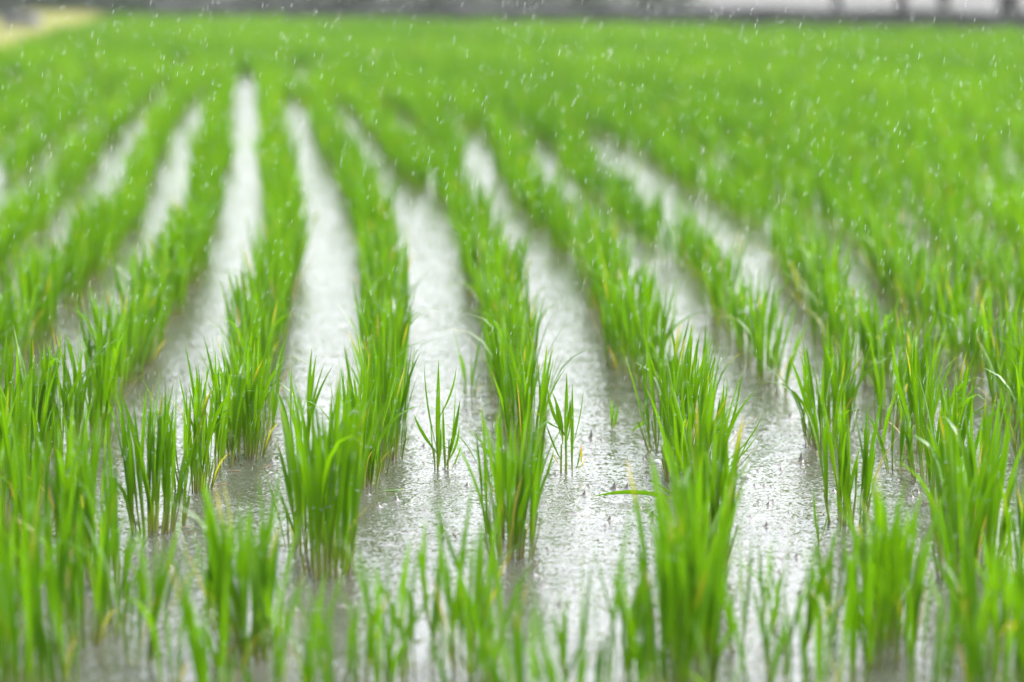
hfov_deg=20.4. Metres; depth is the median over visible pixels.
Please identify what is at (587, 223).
rice tuft
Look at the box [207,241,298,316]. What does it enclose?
rice tuft
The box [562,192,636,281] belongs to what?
rice tuft
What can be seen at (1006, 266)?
rice tuft
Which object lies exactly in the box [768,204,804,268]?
rice tuft
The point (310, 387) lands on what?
rice tuft
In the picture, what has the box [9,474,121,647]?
rice tuft
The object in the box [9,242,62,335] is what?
rice tuft
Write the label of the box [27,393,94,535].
rice tuft
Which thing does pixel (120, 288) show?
rice tuft
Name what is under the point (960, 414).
rice tuft
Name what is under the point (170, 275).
rice tuft
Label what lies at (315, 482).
rice tuft
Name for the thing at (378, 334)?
rice tuft
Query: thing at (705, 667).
rice tuft
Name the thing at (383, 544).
water splash
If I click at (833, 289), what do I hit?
rice tuft
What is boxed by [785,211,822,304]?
rice tuft
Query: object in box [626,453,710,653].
rice tuft
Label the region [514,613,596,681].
rice tuft
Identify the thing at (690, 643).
rice tuft
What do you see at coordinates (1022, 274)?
rice tuft
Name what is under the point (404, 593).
rice tuft
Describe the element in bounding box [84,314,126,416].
rice tuft
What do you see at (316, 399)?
rice tuft
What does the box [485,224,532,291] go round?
rice tuft
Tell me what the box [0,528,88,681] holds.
rice tuft
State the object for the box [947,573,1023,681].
rice tuft
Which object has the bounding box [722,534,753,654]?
rice tuft
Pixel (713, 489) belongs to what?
rice tuft
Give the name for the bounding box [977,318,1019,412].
rice tuft
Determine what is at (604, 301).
rice tuft
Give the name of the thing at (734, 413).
rice seedling
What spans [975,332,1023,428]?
rice tuft
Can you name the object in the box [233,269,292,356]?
rice tuft
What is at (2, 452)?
rice tuft
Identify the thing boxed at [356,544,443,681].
rice tuft
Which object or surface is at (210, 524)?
rice tuft
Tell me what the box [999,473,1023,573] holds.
rice tuft
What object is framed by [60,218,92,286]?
rice tuft
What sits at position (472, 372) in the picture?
rice tuft
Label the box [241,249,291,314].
rice tuft
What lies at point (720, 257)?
rice tuft
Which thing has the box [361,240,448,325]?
rice tuft
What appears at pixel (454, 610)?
rice tuft
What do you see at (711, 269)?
rice tuft
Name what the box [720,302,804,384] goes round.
rice tuft
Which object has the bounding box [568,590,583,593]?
water splash
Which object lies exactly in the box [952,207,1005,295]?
rice tuft
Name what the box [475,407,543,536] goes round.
rice tuft
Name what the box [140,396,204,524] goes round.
rice tuft
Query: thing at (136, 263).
rice tuft
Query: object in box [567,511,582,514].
water splash
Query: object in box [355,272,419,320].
rice tuft
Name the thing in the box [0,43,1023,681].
water
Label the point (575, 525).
water splash
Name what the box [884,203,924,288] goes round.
rice tuft
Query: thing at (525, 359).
rice tuft
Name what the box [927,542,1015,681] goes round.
rice tuft
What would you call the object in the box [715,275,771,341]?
rice tuft
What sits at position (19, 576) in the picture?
rice tuft
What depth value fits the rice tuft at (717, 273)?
7.63 m
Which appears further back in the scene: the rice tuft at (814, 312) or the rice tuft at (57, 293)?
the rice tuft at (57, 293)
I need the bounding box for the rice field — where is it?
[0,10,1023,277]
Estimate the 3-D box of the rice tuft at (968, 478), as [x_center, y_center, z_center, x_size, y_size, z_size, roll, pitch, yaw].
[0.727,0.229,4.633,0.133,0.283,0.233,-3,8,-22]
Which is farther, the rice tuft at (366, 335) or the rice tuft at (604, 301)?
the rice tuft at (604, 301)
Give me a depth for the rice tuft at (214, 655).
3.73 m
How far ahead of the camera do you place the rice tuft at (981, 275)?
7.98 m
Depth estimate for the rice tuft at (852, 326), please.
6.87 m
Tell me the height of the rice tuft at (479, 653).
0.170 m
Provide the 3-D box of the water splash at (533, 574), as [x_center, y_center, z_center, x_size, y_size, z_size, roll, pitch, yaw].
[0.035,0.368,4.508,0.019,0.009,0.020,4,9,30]
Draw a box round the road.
[664,0,1023,11]
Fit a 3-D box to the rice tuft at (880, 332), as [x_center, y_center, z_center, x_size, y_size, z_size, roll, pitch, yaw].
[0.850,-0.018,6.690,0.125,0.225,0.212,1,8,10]
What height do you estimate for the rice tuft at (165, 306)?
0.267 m
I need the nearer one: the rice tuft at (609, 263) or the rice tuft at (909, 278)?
the rice tuft at (909, 278)
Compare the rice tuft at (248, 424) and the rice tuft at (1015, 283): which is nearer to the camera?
the rice tuft at (248, 424)
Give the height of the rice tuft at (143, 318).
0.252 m
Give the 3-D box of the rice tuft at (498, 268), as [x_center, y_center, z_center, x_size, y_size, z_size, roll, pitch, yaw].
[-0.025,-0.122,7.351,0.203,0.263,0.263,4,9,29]
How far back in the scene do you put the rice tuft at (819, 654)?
3.67 m
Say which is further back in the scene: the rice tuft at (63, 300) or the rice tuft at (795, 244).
the rice tuft at (795, 244)
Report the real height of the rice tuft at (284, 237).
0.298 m
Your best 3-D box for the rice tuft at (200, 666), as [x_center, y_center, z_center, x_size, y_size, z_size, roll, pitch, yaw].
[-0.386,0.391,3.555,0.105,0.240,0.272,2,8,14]
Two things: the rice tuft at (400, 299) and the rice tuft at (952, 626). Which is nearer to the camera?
the rice tuft at (952, 626)
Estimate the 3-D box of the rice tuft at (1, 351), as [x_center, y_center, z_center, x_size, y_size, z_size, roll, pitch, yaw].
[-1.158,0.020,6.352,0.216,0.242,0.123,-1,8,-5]
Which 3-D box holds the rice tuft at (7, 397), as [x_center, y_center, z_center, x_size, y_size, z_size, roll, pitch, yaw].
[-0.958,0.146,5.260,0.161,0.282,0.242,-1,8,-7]
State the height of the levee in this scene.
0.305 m
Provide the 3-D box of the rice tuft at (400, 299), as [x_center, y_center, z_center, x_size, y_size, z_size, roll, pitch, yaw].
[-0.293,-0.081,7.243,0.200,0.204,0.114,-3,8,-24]
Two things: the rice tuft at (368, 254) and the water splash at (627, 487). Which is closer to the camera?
the water splash at (627, 487)
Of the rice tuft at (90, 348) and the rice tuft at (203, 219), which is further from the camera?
the rice tuft at (203, 219)
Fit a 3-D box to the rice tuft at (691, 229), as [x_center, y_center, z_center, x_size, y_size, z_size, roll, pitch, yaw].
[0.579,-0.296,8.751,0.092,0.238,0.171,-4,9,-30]
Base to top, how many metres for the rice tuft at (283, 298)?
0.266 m
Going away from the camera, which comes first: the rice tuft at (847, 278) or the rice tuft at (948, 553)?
the rice tuft at (948, 553)
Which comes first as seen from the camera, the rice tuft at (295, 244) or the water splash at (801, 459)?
the water splash at (801, 459)
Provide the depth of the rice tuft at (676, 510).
3.98 m
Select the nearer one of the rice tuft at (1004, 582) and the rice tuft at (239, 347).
the rice tuft at (1004, 582)
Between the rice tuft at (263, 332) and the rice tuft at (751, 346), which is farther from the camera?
the rice tuft at (751, 346)
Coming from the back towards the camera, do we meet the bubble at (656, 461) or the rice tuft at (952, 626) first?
the bubble at (656, 461)
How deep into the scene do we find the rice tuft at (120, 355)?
6.20 m
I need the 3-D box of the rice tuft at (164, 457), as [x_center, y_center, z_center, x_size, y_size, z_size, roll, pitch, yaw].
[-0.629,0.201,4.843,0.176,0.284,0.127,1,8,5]
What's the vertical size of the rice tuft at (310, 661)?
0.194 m
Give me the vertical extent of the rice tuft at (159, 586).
0.240 m
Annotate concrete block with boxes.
[1,14,41,29]
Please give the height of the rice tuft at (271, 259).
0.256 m
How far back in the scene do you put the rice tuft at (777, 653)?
3.66 m
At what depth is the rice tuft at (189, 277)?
8.32 m
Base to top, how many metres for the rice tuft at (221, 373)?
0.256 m
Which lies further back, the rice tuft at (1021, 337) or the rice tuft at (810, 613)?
the rice tuft at (1021, 337)
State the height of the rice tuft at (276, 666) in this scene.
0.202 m
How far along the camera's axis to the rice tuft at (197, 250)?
8.49 m
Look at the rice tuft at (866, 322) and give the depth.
6.51 m
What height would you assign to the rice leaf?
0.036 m
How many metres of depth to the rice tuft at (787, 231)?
8.56 m
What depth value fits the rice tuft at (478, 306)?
7.69 m
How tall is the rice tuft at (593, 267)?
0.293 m
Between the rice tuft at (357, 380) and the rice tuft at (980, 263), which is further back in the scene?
the rice tuft at (980, 263)
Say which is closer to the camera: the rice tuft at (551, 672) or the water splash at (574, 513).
the rice tuft at (551, 672)
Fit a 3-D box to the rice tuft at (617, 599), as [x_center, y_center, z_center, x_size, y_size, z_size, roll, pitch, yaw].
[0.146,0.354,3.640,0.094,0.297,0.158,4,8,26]
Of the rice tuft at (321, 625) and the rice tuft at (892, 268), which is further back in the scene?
the rice tuft at (892, 268)
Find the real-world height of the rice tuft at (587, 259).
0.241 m
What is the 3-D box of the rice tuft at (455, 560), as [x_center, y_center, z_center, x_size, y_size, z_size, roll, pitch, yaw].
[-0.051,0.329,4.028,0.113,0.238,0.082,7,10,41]
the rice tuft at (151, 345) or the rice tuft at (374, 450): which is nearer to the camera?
the rice tuft at (374, 450)
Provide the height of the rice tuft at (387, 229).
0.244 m
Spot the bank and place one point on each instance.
(845, 16)
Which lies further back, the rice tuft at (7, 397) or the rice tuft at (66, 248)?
the rice tuft at (66, 248)
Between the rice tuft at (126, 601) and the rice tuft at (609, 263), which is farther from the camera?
the rice tuft at (609, 263)
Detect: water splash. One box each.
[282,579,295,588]
[378,542,392,545]
[391,493,401,501]
[401,531,414,533]
[530,571,538,576]
[534,584,549,587]
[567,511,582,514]
[568,523,581,526]
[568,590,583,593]
[579,488,590,496]
[608,480,621,490]
[622,481,631,489]
[743,515,757,517]
[797,449,803,461]
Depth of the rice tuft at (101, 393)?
5.71 m
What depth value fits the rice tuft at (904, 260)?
7.81 m
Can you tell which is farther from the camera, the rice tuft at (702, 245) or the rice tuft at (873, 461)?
the rice tuft at (702, 245)
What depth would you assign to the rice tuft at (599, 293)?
7.59 m
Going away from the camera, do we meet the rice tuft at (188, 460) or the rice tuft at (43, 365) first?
the rice tuft at (188, 460)
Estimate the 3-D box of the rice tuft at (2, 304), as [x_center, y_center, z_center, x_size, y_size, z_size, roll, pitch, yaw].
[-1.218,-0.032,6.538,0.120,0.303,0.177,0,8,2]
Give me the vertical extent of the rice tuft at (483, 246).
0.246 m
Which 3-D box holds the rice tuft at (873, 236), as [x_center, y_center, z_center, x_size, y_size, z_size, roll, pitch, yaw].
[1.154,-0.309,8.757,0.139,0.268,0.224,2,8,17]
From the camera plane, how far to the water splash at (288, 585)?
4.42 m
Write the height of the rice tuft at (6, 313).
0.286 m
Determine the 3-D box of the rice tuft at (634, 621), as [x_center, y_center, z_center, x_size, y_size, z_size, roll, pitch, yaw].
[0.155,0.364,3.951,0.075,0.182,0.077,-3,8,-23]
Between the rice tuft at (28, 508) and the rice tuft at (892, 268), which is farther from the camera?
the rice tuft at (892, 268)
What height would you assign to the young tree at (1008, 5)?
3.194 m
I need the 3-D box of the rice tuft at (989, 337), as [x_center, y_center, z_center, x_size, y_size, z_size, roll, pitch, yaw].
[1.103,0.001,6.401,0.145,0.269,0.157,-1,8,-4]
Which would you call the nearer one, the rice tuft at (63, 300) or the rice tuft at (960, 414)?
the rice tuft at (960, 414)
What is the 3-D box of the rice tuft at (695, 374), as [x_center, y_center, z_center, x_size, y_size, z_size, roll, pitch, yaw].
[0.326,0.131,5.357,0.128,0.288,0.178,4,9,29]
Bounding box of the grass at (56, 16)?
[0,8,109,51]
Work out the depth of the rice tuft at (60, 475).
4.48 m
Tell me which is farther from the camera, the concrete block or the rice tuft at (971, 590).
the concrete block
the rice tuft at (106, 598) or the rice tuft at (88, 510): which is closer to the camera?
the rice tuft at (106, 598)
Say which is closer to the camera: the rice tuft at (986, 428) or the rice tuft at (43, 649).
the rice tuft at (43, 649)
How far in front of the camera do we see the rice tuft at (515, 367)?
5.92 m
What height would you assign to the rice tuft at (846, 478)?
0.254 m
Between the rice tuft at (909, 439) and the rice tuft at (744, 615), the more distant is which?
the rice tuft at (909, 439)
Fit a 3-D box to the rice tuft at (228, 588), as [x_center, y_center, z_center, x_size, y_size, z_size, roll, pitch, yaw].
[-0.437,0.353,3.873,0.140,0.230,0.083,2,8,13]
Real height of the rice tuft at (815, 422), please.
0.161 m
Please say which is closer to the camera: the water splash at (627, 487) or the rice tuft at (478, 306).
the water splash at (627, 487)
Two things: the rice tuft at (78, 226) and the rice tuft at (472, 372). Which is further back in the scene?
the rice tuft at (78, 226)
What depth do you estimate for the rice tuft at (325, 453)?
4.61 m
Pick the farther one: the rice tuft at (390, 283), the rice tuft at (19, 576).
the rice tuft at (390, 283)
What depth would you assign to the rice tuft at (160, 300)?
7.04 m
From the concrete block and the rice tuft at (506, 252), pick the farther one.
the concrete block
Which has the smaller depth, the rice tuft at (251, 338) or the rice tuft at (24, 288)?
the rice tuft at (251, 338)
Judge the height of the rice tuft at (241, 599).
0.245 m
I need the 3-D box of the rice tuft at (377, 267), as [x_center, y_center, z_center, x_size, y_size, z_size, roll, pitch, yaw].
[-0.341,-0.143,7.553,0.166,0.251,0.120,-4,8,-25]
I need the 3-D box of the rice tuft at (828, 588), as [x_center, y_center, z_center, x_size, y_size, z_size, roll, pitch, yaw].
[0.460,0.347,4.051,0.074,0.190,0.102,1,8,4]
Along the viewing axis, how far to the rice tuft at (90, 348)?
6.38 m
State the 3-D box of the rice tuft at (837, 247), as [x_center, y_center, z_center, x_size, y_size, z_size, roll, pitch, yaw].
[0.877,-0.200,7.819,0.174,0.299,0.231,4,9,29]
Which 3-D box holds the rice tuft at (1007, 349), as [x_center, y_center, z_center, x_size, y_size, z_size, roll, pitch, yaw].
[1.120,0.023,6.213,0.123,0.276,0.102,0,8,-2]
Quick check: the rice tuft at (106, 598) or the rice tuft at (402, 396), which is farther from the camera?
the rice tuft at (402, 396)
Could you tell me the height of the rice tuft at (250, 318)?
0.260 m
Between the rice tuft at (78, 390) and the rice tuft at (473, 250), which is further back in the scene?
the rice tuft at (473, 250)
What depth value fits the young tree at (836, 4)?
40.19 m
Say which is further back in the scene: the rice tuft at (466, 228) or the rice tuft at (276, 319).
the rice tuft at (466, 228)
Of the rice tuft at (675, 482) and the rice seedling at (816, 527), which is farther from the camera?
the rice seedling at (816, 527)
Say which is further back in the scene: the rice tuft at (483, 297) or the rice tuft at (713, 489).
the rice tuft at (483, 297)
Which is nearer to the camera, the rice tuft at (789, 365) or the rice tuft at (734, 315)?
the rice tuft at (789, 365)
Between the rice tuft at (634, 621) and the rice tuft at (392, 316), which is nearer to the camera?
the rice tuft at (634, 621)
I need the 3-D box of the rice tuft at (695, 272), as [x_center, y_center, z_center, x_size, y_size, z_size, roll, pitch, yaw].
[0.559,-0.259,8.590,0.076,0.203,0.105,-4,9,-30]
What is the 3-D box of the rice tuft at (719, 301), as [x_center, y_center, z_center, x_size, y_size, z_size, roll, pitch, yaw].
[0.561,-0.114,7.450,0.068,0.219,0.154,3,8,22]
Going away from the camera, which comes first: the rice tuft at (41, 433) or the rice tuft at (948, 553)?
the rice tuft at (948, 553)
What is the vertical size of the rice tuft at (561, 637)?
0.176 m
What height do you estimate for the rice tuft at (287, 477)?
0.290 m
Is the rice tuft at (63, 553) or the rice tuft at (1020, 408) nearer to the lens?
the rice tuft at (63, 553)
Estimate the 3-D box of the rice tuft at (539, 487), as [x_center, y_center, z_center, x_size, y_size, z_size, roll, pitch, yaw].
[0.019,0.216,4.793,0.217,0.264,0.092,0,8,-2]
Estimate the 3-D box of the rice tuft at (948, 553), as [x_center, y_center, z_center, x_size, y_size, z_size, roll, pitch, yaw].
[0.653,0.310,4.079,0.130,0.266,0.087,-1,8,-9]
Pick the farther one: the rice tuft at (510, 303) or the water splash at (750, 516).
the rice tuft at (510, 303)
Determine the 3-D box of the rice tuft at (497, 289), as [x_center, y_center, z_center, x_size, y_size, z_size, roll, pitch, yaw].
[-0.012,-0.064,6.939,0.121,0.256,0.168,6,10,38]
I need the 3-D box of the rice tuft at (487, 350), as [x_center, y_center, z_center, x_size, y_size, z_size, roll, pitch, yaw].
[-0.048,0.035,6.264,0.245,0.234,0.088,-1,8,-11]
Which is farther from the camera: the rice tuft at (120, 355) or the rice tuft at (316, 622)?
the rice tuft at (120, 355)
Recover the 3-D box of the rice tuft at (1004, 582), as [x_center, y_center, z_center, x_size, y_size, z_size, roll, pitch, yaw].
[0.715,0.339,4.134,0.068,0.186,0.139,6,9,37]
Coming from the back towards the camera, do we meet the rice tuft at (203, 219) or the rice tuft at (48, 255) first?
the rice tuft at (203, 219)
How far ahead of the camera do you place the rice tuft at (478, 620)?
3.71 m
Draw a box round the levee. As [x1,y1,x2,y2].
[0,9,95,44]
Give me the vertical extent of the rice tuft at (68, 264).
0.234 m
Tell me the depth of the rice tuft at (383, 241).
8.04 m
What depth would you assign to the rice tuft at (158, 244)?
7.96 m
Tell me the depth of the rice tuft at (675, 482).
4.26 m
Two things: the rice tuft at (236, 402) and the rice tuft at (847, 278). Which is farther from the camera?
the rice tuft at (847, 278)
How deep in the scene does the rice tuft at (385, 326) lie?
6.39 m
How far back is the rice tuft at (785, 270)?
8.28 m
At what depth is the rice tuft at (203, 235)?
8.78 m
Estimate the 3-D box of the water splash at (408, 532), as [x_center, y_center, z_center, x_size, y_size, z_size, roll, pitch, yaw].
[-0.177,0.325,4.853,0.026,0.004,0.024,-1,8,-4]
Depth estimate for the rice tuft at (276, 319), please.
6.87 m
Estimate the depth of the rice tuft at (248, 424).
5.57 m
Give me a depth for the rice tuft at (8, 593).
3.63 m
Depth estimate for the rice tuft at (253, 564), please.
3.94 m
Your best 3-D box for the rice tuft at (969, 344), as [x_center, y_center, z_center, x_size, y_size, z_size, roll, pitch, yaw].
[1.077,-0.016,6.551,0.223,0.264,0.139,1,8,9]
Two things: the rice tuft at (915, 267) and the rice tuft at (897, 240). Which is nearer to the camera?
the rice tuft at (915, 267)
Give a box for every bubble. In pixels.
[652,459,661,463]
[740,474,750,478]
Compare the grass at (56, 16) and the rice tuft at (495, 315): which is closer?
the rice tuft at (495, 315)
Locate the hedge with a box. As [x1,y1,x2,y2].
[0,0,708,17]
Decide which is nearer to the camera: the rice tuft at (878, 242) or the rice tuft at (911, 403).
the rice tuft at (911, 403)
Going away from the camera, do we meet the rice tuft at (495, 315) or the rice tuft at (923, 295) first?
the rice tuft at (495, 315)
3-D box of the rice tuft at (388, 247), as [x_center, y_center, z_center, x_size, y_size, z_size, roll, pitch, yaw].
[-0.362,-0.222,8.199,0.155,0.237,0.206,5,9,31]
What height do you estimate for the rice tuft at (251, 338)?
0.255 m
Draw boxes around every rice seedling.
[413,359,477,469]
[535,375,585,471]
[610,400,617,429]
[631,420,645,431]
[702,379,763,467]
[813,489,830,542]
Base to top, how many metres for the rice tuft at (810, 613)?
0.204 m
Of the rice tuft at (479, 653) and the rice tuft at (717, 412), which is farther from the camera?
the rice tuft at (717, 412)
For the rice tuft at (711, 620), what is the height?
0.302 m
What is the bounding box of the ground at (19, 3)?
[0,0,647,16]
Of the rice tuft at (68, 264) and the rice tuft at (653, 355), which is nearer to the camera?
the rice tuft at (653, 355)
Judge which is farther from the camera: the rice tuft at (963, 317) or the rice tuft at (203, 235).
the rice tuft at (203, 235)
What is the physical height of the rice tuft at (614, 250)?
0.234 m
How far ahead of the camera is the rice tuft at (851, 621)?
3.75 m
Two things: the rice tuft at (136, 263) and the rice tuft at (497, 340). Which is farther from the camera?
the rice tuft at (136, 263)
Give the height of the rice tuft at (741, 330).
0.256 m
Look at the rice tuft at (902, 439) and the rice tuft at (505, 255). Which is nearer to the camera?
the rice tuft at (902, 439)
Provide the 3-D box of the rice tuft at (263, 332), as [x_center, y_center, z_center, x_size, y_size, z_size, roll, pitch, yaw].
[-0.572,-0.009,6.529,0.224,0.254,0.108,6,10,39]
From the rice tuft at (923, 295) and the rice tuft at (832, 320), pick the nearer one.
the rice tuft at (832, 320)
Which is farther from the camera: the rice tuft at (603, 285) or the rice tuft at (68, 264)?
the rice tuft at (68, 264)
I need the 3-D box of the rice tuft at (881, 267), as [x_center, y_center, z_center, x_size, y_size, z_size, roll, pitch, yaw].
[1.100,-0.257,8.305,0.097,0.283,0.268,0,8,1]
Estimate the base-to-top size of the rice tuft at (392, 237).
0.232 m
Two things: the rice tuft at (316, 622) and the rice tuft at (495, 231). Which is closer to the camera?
the rice tuft at (316, 622)
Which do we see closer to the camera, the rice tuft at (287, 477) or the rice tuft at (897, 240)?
the rice tuft at (287, 477)
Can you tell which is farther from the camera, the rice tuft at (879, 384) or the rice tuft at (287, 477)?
the rice tuft at (879, 384)
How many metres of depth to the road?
73.06 m
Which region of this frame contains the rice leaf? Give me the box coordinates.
[593,480,671,498]
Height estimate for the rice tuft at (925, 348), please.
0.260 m
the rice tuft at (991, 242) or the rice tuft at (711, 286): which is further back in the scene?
the rice tuft at (991, 242)
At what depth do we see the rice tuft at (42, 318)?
7.13 m
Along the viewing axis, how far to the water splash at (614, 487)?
5.25 m
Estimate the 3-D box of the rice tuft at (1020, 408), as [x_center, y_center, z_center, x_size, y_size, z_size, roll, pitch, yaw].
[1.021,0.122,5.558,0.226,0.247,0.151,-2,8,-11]
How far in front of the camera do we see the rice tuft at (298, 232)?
8.76 m
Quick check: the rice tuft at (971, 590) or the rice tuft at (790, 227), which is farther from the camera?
the rice tuft at (790, 227)
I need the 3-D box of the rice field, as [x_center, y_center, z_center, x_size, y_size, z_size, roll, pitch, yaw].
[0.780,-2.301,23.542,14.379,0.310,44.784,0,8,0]
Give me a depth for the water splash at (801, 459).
5.54 m
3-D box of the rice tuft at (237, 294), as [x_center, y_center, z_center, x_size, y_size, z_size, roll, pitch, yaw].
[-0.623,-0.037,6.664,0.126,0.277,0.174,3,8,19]
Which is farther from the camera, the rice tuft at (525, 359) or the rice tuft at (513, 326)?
the rice tuft at (513, 326)
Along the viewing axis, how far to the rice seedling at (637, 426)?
5.89 m
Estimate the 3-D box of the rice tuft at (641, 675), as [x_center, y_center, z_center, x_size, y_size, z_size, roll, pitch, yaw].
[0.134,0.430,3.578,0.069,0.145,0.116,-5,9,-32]
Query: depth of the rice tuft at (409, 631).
3.82 m
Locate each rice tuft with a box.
[0,217,23,282]
[0,249,44,360]
[0,262,27,376]
[0,271,7,332]
[0,285,42,367]
[0,316,36,354]
[0,326,70,454]
[0,331,22,400]
[0,354,36,488]
[0,369,43,533]
[0,376,53,545]
[0,433,43,610]
[0,471,78,652]
[0,486,62,681]
[0,506,46,681]
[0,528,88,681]
[1,244,54,343]
[1,364,55,501]
[8,235,66,328]
[8,409,101,574]
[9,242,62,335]
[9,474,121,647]
[11,266,75,352]
[18,334,97,456]
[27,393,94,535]
[29,233,91,309]
[30,235,65,290]
[30,241,72,266]
[33,399,104,581]
[36,325,119,453]
[37,225,99,295]
[40,504,183,668]
[46,226,91,304]
[53,278,146,407]
[56,329,120,446]
[58,192,113,282]
[59,397,116,563]
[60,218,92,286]
[70,280,138,394]
[71,421,128,587]
[83,514,177,628]
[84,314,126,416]
[89,301,169,384]
[90,479,154,640]
[98,274,157,375]
[98,375,188,534]
[102,249,177,340]
[104,241,175,330]
[105,281,176,365]
[112,245,170,328]
[121,525,201,627]
[121,528,206,681]
[124,270,185,354]
[139,222,167,304]
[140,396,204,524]
[141,362,260,492]
[148,235,189,315]
[149,243,179,322]
[153,217,209,302]
[154,214,200,294]
[155,526,247,668]
[164,220,230,289]
[165,461,301,653]
[167,553,271,681]
[169,193,220,284]
[171,201,208,277]
[173,342,252,469]
[188,329,298,447]
[188,504,278,668]
[190,607,230,681]
[193,481,292,664]
[200,337,306,458]
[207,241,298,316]
[209,290,258,359]
[215,281,299,386]
[217,322,293,436]
[219,266,269,345]
[220,296,284,402]
[225,321,260,391]
[232,251,294,341]
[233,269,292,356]
[238,210,293,275]
[238,569,304,681]
[241,240,302,288]
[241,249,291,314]
[242,289,301,361]
[249,231,313,316]
[249,512,308,636]
[255,212,300,264]
[255,212,312,306]
[259,204,319,261]
[259,548,353,681]
[260,208,308,283]
[262,467,303,550]
[264,224,304,296]
[276,362,333,434]
[276,385,334,548]
[278,364,392,579]
[280,350,315,437]
[282,596,370,681]
[288,573,362,681]
[297,380,376,560]
[308,362,440,488]
[329,537,388,681]
[334,325,421,433]
[337,352,403,475]
[338,286,435,405]
[345,280,404,377]
[346,213,401,302]
[348,225,414,270]
[348,306,443,415]
[350,288,411,359]
[351,226,422,274]
[352,287,402,343]
[353,538,463,681]
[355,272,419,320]
[356,212,411,254]
[356,241,408,300]
[356,330,432,459]
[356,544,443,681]
[358,254,409,336]
[360,225,416,289]
[361,219,407,277]
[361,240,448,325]
[368,279,422,332]
[369,538,474,670]
[418,475,474,632]
[427,493,509,639]
[428,604,503,681]
[432,200,493,278]
[432,515,525,671]
[435,521,533,681]
[440,218,491,296]
[444,212,506,287]
[444,244,542,303]
[445,308,543,402]
[448,400,553,563]
[450,249,531,339]
[451,282,532,377]
[453,330,485,398]
[458,230,545,302]
[458,275,552,354]
[459,226,521,285]
[460,572,527,681]
[462,400,575,539]
[467,247,543,322]
[467,294,572,414]
[470,254,529,347]
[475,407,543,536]
[478,233,530,268]
[478,262,530,328]
[480,214,516,250]
[480,602,535,681]
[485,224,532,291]
[486,299,540,393]
[491,332,564,457]
[501,319,609,428]
[501,329,540,441]
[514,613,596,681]
[528,571,598,681]
[553,558,599,677]
[560,219,634,312]
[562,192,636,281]
[570,194,619,282]
[570,228,626,304]
[578,218,634,261]
[579,227,646,288]
[581,233,632,317]
[587,253,646,340]
[587,270,661,378]
[589,249,638,325]
[589,284,641,369]
[591,542,649,658]
[593,272,670,349]
[593,634,666,681]
[594,505,678,681]
[600,236,656,309]
[611,257,658,340]
[614,552,686,681]
[620,276,702,388]
[620,314,684,400]
[623,316,721,451]
[623,556,717,681]
[625,428,757,582]
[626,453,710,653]
[628,487,757,681]
[630,474,739,654]
[643,399,798,568]
[645,364,757,523]
[657,333,719,480]
[670,326,738,432]
[670,618,758,681]
[677,208,714,279]
[677,222,707,283]
[679,375,764,466]
[689,255,724,318]
[690,227,725,291]
[690,511,858,652]
[692,449,737,557]
[694,231,739,304]
[697,243,738,295]
[700,251,733,325]
[704,230,748,307]
[704,558,792,681]
[709,255,746,332]
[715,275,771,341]
[719,280,754,350]
[720,259,793,359]
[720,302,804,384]
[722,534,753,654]
[729,266,768,367]
[749,539,826,678]
[752,280,791,376]
[753,537,786,627]
[757,338,864,448]
[760,195,804,285]
[765,321,807,395]
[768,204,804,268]
[769,244,810,297]
[776,218,816,280]
[780,585,843,681]
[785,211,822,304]
[785,219,858,304]
[789,317,904,430]
[790,260,855,346]
[791,216,868,313]
[791,250,838,324]
[800,518,924,672]
[803,262,874,355]
[804,390,862,460]
[805,387,894,525]
[807,527,873,681]
[810,526,863,645]
[813,252,847,338]
[815,463,952,643]
[822,253,856,328]
[832,280,862,365]
[840,287,913,387]
[841,407,875,516]
[849,217,914,284]
[849,286,901,373]
[857,489,926,621]
[857,527,935,662]
[862,197,910,279]
[867,318,919,429]
[867,396,914,470]
[871,230,916,311]
[873,213,905,296]
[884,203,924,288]
[884,217,924,304]
[884,311,965,408]
[885,237,951,316]
[886,236,954,323]
[889,333,961,452]
[892,348,1013,479]
[894,416,1008,582]
[895,241,942,329]
[896,566,970,681]
[897,404,1023,564]
[903,268,934,337]
[905,309,948,422]
[905,518,1012,672]
[918,362,1017,501]
[921,234,981,354]
[922,246,954,343]
[923,265,970,362]
[926,382,1019,530]
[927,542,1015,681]
[932,470,1007,642]
[933,277,1013,385]
[936,211,986,283]
[941,277,992,374]
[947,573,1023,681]
[951,223,1020,302]
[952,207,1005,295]
[964,235,1007,298]
[964,515,1023,654]
[968,223,1018,316]
[971,299,1023,366]
[973,287,1022,396]
[973,354,1023,462]
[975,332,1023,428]
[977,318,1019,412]
[977,541,1023,681]
[978,504,1015,625]
[991,245,1021,323]
[994,237,1021,329]
[999,231,1023,328]
[999,300,1018,408]
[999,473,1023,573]
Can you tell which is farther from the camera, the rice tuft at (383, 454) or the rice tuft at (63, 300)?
the rice tuft at (63, 300)
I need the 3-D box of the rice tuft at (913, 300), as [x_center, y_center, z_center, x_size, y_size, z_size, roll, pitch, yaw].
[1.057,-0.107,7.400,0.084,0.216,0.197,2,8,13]
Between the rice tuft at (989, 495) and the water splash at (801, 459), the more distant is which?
the water splash at (801, 459)
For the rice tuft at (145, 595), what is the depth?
4.15 m
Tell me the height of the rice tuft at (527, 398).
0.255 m
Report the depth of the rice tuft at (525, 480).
4.62 m
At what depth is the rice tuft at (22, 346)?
6.83 m
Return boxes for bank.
[145,0,1023,33]
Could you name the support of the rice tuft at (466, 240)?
on the water

